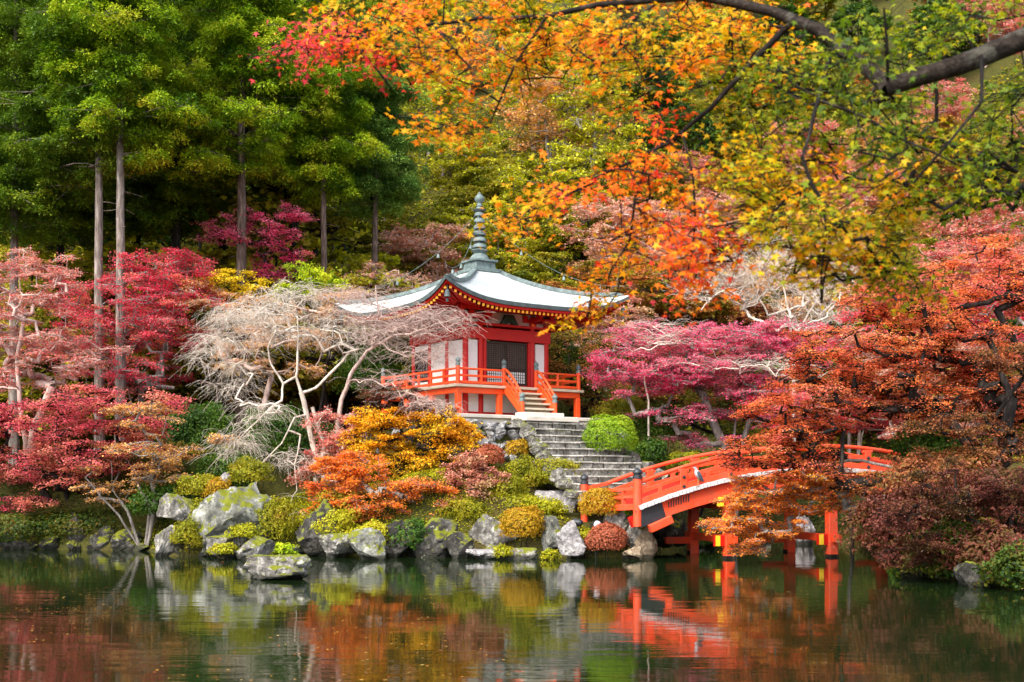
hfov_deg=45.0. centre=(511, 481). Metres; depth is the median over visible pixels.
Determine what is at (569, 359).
evergreen tree
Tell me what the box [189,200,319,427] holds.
maple tree
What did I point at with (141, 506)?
shrub
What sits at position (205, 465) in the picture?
shrub
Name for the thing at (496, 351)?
door leaf
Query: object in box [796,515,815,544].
rock
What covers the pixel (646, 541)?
rock
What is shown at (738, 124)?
hill tree
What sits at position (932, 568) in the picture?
shrub
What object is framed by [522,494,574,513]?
shrub
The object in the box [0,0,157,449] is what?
cypress tree
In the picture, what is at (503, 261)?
hill tree
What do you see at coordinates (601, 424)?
shrub
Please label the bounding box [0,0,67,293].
cypress tree
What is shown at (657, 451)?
shrub
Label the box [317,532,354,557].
rock
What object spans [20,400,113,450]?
hill tree
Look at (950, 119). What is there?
hill tree
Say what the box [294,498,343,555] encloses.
rock
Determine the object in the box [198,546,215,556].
rock
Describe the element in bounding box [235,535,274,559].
rock
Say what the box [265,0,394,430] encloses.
cypress tree
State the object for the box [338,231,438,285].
hill tree
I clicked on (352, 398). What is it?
hill tree
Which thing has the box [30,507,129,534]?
shrub
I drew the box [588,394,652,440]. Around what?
shrub
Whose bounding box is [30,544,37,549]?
rock
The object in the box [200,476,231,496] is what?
shrub
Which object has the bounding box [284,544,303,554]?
rock
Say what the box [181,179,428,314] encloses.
hill tree
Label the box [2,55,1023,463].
hill undergrowth
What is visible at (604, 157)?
hill tree
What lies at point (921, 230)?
hill tree
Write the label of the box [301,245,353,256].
hill tree
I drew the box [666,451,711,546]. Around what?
shrub
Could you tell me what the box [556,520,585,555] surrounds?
rock
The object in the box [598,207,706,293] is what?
hill tree
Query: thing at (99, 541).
rock
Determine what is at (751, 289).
hill tree
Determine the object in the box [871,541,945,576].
shrub
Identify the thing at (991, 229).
hill tree
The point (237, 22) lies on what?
cypress tree
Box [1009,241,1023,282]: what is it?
hill tree
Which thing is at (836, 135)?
hill tree
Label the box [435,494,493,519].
shrub
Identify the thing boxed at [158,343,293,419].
hill tree
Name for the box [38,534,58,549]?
rock
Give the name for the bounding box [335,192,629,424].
temple hall
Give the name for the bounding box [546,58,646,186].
hill tree
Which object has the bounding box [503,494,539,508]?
shrub
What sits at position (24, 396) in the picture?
hill tree
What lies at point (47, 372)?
hill tree
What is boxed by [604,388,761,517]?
maple tree
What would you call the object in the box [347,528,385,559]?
rock
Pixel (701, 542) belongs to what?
shrub
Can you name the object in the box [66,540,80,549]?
rock
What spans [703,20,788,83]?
hill tree
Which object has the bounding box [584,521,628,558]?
shrub
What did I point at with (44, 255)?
hill tree
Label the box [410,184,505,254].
hill tree
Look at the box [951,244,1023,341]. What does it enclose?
hill tree
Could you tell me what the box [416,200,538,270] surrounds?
hill tree
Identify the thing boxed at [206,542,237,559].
shrub
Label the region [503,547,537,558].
rock
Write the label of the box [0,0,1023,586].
ground
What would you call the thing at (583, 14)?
hill tree
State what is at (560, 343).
hill tree
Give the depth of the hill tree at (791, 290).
70.94 m
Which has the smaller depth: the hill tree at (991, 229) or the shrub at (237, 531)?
the shrub at (237, 531)
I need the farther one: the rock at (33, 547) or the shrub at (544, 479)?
the rock at (33, 547)
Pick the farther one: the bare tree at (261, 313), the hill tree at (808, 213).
the hill tree at (808, 213)
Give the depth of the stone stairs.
45.16 m
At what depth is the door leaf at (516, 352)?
49.73 m
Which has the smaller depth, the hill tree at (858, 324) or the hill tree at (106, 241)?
the hill tree at (858, 324)
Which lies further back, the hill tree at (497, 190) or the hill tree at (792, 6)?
the hill tree at (792, 6)
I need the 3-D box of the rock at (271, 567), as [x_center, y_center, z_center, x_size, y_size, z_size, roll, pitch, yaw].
[-6.024,2.318,31.941,1.842,0.916,1.294,0,0,29]
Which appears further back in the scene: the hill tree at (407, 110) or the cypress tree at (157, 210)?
the hill tree at (407, 110)
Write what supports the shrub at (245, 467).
on the ground at (278, 486)
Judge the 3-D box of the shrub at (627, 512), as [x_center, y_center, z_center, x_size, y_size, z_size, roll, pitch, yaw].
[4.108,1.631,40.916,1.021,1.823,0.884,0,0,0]
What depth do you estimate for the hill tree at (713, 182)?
81.16 m
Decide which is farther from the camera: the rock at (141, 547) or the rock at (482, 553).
the rock at (141, 547)
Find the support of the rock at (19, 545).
on the ground at (278, 486)
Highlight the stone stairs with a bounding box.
[510,418,667,501]
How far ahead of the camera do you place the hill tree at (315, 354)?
57.65 m
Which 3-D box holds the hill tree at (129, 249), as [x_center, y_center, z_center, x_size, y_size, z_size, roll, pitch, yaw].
[-17.152,-9.770,67.901,17.811,12.682,17.903,0,0,37]
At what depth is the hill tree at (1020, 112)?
95.16 m
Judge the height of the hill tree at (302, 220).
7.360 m
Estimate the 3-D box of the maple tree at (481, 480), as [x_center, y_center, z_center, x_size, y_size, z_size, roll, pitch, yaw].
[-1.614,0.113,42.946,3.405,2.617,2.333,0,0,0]
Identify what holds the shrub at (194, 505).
on the ground at (278, 486)
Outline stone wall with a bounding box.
[357,418,629,461]
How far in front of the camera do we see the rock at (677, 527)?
44.35 m
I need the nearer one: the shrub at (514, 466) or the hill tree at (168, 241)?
the shrub at (514, 466)
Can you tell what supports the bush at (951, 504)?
on the ground at (278, 486)
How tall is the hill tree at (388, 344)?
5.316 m
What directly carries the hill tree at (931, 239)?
on the ground at (278, 486)
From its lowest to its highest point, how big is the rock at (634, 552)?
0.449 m
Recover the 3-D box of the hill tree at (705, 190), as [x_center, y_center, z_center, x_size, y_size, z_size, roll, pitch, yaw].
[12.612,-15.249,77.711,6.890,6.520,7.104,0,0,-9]
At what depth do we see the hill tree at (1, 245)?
78.07 m
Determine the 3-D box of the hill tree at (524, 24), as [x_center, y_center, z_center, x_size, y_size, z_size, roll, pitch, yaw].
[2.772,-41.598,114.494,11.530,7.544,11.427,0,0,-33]
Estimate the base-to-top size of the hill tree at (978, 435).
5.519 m
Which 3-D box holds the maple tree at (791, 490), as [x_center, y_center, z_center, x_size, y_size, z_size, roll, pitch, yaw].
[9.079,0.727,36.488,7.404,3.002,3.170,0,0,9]
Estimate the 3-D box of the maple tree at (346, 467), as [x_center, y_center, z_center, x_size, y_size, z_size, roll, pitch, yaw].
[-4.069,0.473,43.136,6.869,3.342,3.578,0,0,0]
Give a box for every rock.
[0,523,37,549]
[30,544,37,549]
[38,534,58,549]
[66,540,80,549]
[67,513,85,541]
[87,544,92,549]
[89,525,114,549]
[111,528,141,550]
[132,543,148,550]
[154,525,180,555]
[156,493,192,521]
[174,548,181,555]
[190,482,273,545]
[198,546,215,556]
[206,535,233,557]
[220,472,230,483]
[222,549,235,556]
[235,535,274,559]
[244,554,311,579]
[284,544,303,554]
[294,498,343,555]
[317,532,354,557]
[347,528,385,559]
[377,519,416,557]
[407,517,458,557]
[444,531,474,557]
[465,549,501,558]
[468,514,520,545]
[486,544,494,548]
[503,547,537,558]
[535,490,578,512]
[541,515,560,550]
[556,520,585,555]
[603,511,628,544]
[622,546,642,558]
[623,513,646,548]
[634,527,657,557]
[652,513,686,547]
[699,517,713,546]
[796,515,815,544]
[900,554,930,576]
[953,561,996,586]
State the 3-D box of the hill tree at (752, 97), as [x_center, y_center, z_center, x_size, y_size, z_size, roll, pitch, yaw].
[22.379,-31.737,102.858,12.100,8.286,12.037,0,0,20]
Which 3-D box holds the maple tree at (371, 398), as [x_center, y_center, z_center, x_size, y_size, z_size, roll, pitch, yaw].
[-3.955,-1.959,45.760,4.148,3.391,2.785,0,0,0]
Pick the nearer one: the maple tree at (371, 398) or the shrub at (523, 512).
the shrub at (523, 512)
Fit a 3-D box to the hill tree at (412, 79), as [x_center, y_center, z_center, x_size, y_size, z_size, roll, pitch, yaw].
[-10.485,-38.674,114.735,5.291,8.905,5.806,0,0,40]
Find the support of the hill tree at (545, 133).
on the ground at (278, 486)
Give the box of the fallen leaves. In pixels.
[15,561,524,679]
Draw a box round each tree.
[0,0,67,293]
[0,0,112,466]
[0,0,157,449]
[0,0,219,450]
[0,218,183,337]
[0,236,47,268]
[0,245,133,481]
[0,246,84,377]
[0,257,234,450]
[0,300,135,463]
[0,355,107,464]
[0,382,196,513]
[19,261,143,449]
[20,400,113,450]
[22,247,233,446]
[26,0,222,457]
[31,191,131,253]
[45,186,348,311]
[50,372,157,449]
[51,294,264,441]
[54,246,287,434]
[59,378,188,447]
[62,399,239,550]
[76,0,275,444]
[83,1,191,439]
[141,224,232,250]
[148,0,336,439]
[150,305,340,431]
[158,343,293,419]
[169,278,374,440]
[171,276,401,517]
[181,0,289,266]
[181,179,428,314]
[181,236,236,252]
[184,127,363,431]
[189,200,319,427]
[192,267,279,425]
[222,0,366,414]
[222,383,347,418]
[230,266,419,428]
[238,0,1023,340]
[245,180,334,250]
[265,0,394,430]
[266,260,349,432]
[281,318,370,426]
[284,0,416,326]
[284,405,373,490]
[298,449,459,522]
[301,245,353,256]
[301,275,497,452]
[307,10,440,409]
[313,319,411,369]
[326,259,429,405]
[332,251,411,297]
[334,196,418,254]
[336,403,493,478]
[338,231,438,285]
[352,383,460,451]
[356,218,494,286]
[371,0,466,69]
[382,123,422,230]
[388,20,423,84]
[393,339,489,353]
[398,21,465,158]
[404,67,482,189]
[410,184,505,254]
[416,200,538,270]
[423,133,530,204]
[434,31,498,97]
[436,0,481,30]
[436,448,511,508]
[444,222,546,278]
[463,157,559,209]
[464,0,533,52]
[478,31,580,93]
[485,69,631,171]
[486,66,576,153]
[488,0,605,57]
[488,155,614,260]
[500,251,599,290]
[526,194,655,284]
[540,259,651,346]
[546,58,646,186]
[549,325,646,417]
[549,328,579,352]
[549,328,615,417]
[550,3,613,98]
[552,191,679,288]
[562,289,664,390]
[568,144,697,221]
[574,314,835,535]
[584,48,686,140]
[589,258,744,342]
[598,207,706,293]
[604,315,825,452]
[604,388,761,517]
[619,223,747,333]
[630,101,734,186]
[631,20,700,70]
[631,96,765,155]
[636,345,741,430]
[646,145,730,222]
[650,0,737,38]
[662,228,866,452]
[666,186,760,275]
[671,3,738,109]
[674,162,804,256]
[679,135,787,191]
[689,300,818,362]
[690,251,819,372]
[693,457,900,557]
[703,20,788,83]
[703,260,818,342]
[709,280,1023,518]
[712,44,849,123]
[730,390,943,548]
[738,346,846,439]
[745,92,868,173]
[746,194,887,311]
[750,0,815,40]
[757,114,847,199]
[761,241,884,317]
[762,0,842,22]
[770,334,887,435]
[773,30,838,74]
[798,272,1023,386]
[802,329,1023,456]
[804,153,910,236]
[805,63,892,118]
[805,283,915,361]
[809,365,903,453]
[826,0,893,46]
[828,94,930,152]
[833,233,1023,430]
[836,355,968,450]
[838,115,948,182]
[843,341,1023,529]
[864,329,940,418]
[865,237,965,285]
[877,240,984,304]
[886,77,978,131]
[890,111,979,184]
[893,0,989,90]
[899,195,1001,245]
[903,0,984,20]
[908,150,1023,237]
[921,198,1023,286]
[932,344,1023,439]
[936,301,1023,409]
[939,0,1023,67]
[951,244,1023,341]
[971,292,1023,340]
[997,12,1023,55]
[1002,107,1023,154]
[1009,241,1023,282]
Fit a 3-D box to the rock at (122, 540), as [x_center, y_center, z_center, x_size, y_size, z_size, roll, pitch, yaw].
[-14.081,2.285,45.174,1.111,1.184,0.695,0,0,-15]
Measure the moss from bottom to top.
4.761 m
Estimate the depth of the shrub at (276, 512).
41.53 m
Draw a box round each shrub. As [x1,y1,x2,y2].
[0,510,66,541]
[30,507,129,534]
[123,478,200,533]
[154,396,246,450]
[168,516,203,556]
[173,472,220,498]
[174,444,271,486]
[187,497,202,518]
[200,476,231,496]
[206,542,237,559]
[223,522,262,555]
[226,455,276,492]
[233,399,343,460]
[248,495,301,540]
[270,542,297,554]
[307,485,381,521]
[311,508,357,533]
[329,339,411,413]
[345,518,397,541]
[386,517,434,556]
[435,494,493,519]
[471,442,504,467]
[483,474,529,498]
[493,543,515,559]
[498,453,546,486]
[498,504,545,547]
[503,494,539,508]
[504,438,529,469]
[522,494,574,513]
[524,456,582,491]
[539,548,561,559]
[577,486,620,549]
[579,530,596,557]
[582,411,641,454]
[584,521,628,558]
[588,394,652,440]
[624,510,632,515]
[625,436,671,468]
[630,398,686,468]
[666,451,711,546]
[699,528,717,547]
[832,478,1000,575]
[859,441,1011,500]
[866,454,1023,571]
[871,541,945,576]
[881,418,963,461]
[894,549,962,580]
[905,515,1006,580]
[929,517,1023,573]
[938,459,1023,533]
[972,539,1023,590]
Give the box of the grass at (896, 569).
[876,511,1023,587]
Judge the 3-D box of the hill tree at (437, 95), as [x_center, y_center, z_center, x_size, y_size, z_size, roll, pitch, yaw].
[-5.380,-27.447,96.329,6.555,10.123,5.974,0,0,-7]
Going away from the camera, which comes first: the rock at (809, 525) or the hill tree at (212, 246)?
the rock at (809, 525)
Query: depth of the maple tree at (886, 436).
44.70 m
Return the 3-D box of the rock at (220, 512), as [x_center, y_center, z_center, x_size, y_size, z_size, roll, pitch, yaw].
[-9.558,1.256,41.896,2.432,2.546,2.122,0,0,-41]
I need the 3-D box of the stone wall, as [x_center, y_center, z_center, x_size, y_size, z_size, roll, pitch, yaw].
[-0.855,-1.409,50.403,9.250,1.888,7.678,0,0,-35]
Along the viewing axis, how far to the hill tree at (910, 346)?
63.49 m
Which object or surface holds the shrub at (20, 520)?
on the ground at (278, 486)
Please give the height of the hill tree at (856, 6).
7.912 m
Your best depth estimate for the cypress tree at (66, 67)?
51.57 m
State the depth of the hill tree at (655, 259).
67.09 m
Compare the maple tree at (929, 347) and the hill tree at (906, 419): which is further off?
the hill tree at (906, 419)
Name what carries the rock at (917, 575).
on the ground at (278, 486)
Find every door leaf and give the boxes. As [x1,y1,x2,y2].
[486,340,506,381]
[507,342,526,385]
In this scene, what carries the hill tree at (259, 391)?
on the ground at (278, 486)
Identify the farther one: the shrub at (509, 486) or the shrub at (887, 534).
the shrub at (509, 486)
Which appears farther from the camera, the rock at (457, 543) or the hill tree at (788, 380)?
the hill tree at (788, 380)
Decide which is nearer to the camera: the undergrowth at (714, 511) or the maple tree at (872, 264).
the maple tree at (872, 264)
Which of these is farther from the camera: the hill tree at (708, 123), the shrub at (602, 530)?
the hill tree at (708, 123)
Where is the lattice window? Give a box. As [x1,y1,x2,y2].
[415,350,427,382]
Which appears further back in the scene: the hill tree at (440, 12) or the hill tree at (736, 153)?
the hill tree at (440, 12)
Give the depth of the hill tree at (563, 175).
76.58 m
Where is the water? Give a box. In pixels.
[0,540,1023,681]
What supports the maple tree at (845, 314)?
on the ground at (278, 486)
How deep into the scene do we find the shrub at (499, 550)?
39.78 m
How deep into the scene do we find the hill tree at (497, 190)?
81.70 m
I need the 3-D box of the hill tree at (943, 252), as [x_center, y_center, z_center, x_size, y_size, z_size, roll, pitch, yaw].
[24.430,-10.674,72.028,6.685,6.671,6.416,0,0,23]
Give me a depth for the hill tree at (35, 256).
66.10 m
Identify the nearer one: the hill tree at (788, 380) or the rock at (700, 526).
the rock at (700, 526)
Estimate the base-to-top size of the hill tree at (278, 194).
16.616 m
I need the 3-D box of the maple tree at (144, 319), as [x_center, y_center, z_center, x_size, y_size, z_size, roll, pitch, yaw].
[-16.745,-5.447,53.540,10.363,9.654,7.675,0,0,31]
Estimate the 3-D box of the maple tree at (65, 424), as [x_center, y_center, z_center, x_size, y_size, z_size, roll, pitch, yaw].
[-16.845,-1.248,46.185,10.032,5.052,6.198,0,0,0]
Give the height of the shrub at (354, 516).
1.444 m
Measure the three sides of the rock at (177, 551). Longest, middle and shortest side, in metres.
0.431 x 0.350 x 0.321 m
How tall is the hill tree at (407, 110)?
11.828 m
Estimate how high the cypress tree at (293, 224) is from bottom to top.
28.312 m
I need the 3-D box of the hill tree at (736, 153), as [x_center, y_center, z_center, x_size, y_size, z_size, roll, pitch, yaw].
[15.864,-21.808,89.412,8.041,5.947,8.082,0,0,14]
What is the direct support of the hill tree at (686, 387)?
on the ground at (278, 486)
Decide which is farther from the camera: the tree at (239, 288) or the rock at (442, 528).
the tree at (239, 288)
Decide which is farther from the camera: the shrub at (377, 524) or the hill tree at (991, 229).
the hill tree at (991, 229)
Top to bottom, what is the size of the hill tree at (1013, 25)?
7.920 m
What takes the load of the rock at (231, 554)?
on the ground at (278, 486)
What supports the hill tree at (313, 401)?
on the ground at (278, 486)
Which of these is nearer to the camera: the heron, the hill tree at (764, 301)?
the heron
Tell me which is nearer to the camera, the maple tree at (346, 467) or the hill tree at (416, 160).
the maple tree at (346, 467)
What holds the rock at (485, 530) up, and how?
on the ground at (278, 486)
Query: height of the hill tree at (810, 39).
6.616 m
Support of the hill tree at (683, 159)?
on the ground at (278, 486)
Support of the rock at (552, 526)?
on the ground at (278, 486)
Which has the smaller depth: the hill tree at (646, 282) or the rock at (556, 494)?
the rock at (556, 494)
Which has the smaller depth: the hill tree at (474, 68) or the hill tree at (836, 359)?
the hill tree at (836, 359)
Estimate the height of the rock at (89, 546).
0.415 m
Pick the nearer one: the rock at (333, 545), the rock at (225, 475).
the rock at (333, 545)
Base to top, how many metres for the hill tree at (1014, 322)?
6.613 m
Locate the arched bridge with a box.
[580,444,915,558]
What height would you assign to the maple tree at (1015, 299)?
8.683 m
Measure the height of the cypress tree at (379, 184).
21.909 m
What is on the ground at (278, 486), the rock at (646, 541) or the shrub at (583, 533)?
the shrub at (583, 533)
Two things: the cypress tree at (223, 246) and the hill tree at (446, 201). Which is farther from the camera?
the hill tree at (446, 201)
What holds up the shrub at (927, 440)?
on the ground at (278, 486)
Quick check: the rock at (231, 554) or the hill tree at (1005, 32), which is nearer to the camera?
the rock at (231, 554)
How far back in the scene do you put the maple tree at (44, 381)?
47.91 m
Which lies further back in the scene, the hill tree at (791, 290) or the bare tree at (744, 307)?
the hill tree at (791, 290)
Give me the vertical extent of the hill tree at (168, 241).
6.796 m
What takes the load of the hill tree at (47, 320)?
on the ground at (278, 486)
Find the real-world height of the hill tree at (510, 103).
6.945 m
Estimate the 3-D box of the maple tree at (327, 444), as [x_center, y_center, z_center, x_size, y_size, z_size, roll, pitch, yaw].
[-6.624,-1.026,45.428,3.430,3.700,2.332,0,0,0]
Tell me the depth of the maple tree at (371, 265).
57.93 m
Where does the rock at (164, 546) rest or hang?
on the ground at (278, 486)
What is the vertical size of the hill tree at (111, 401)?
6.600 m
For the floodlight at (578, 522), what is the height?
1.833 m
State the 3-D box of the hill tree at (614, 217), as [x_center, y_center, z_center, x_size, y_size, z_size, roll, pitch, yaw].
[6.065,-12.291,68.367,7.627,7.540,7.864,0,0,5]
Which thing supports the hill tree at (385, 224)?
on the ground at (278, 486)
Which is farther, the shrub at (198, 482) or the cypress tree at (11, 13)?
the cypress tree at (11, 13)
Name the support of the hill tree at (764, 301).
on the ground at (278, 486)
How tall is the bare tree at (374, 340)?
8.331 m
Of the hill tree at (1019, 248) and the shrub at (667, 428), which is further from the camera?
the hill tree at (1019, 248)
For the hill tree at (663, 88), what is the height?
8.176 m
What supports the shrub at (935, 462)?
on the ground at (278, 486)
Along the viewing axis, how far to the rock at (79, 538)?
45.52 m
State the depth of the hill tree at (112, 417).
59.28 m
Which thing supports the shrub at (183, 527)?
on the ground at (278, 486)
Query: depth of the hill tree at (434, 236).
72.04 m
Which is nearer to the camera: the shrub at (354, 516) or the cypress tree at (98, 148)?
the shrub at (354, 516)
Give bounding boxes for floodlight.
[573,518,582,557]
[590,520,600,557]
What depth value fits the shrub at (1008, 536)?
29.89 m
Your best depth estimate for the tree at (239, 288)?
53.89 m
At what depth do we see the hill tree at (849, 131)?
89.02 m
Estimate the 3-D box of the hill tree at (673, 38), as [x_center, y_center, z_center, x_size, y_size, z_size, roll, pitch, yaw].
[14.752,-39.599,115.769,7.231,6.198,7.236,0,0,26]
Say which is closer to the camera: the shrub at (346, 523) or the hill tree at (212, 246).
the shrub at (346, 523)
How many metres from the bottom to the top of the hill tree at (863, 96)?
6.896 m
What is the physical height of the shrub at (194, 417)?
2.701 m
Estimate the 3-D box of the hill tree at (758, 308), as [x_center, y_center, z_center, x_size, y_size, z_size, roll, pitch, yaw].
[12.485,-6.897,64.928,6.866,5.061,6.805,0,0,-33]
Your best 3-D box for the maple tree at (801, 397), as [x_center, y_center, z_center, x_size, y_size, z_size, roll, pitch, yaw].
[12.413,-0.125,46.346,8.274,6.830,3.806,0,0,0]
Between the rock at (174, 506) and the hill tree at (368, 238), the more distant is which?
the hill tree at (368, 238)
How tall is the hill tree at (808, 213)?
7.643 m
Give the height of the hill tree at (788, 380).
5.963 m
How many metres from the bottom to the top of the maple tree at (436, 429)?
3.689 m
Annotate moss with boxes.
[142,419,628,553]
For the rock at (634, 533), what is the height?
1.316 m
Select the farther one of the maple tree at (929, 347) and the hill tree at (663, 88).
the hill tree at (663, 88)
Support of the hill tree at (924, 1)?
on the ground at (278, 486)
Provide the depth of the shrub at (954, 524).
30.61 m
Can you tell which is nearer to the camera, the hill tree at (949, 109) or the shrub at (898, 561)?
the shrub at (898, 561)
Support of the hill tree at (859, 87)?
on the ground at (278, 486)
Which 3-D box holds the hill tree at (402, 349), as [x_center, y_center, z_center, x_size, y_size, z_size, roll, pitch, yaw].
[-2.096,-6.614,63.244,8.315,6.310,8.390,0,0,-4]
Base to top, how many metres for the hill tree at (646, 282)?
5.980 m
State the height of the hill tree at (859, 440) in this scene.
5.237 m
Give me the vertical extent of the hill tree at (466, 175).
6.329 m
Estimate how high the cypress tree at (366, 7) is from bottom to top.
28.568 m
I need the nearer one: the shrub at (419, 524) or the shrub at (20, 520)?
the shrub at (419, 524)
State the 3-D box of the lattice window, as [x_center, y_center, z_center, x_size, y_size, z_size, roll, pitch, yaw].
[-3.686,-4.735,50.954,0.100,1.280,1.087,0,0,-35]
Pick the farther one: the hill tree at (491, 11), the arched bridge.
the hill tree at (491, 11)
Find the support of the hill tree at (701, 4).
on the ground at (278, 486)
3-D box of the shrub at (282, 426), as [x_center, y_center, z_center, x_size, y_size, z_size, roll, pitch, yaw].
[-8.995,-2.047,49.775,4.468,2.586,3.459,0,0,0]
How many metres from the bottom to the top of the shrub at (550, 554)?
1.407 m
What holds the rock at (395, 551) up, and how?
on the ground at (278, 486)
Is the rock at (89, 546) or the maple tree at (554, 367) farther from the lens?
the maple tree at (554, 367)
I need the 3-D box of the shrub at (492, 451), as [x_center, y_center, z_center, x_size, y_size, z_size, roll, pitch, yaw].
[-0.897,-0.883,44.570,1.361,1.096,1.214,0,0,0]
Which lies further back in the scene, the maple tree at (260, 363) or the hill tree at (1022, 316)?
the hill tree at (1022, 316)
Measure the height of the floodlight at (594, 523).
1.787 m
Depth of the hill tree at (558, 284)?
63.40 m
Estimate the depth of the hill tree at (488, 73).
102.79 m
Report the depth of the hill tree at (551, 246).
71.25 m
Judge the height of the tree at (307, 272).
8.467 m
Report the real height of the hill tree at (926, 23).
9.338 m
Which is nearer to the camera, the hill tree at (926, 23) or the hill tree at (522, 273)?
the hill tree at (522, 273)
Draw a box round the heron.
[693,466,703,485]
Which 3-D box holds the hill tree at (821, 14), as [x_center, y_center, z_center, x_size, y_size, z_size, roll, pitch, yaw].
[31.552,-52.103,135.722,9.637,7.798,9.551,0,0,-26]
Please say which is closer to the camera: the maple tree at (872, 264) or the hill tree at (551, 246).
the maple tree at (872, 264)
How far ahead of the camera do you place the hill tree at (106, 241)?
81.91 m
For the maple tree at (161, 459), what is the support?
on the ground at (278, 486)
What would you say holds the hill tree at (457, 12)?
on the ground at (278, 486)
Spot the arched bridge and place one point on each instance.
(652, 505)
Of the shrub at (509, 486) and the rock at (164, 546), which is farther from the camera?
the shrub at (509, 486)
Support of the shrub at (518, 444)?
on the ground at (278, 486)
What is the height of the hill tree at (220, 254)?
10.689 m
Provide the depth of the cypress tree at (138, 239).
65.71 m
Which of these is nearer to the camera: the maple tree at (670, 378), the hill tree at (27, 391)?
the maple tree at (670, 378)
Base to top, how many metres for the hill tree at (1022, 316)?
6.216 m
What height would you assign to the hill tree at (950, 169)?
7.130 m
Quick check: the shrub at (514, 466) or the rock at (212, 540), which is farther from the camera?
the shrub at (514, 466)
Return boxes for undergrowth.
[0,363,898,547]
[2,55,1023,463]
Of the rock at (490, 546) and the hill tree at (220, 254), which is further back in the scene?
the hill tree at (220, 254)
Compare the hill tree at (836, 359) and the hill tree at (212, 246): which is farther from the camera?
the hill tree at (212, 246)
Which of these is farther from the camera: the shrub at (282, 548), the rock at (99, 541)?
the rock at (99, 541)
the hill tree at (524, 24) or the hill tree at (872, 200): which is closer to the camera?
the hill tree at (872, 200)
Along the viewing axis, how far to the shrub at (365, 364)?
53.86 m
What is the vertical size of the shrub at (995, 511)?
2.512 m
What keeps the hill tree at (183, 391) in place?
on the ground at (278, 486)
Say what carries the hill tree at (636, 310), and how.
on the ground at (278, 486)
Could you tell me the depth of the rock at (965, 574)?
29.38 m
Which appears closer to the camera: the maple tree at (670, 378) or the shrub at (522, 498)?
the shrub at (522, 498)
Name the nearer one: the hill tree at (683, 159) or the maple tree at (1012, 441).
the maple tree at (1012, 441)
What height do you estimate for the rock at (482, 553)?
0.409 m
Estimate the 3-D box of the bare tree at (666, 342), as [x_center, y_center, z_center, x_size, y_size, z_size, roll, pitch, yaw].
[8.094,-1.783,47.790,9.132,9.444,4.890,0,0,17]
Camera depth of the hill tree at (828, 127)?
88.56 m
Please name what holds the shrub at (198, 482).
on the ground at (278, 486)
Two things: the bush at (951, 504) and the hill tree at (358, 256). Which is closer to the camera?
the bush at (951, 504)
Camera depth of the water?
22.30 m
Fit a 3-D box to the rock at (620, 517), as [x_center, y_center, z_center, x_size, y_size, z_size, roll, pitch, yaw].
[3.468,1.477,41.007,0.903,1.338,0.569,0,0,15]
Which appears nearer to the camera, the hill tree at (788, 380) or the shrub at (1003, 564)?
the shrub at (1003, 564)

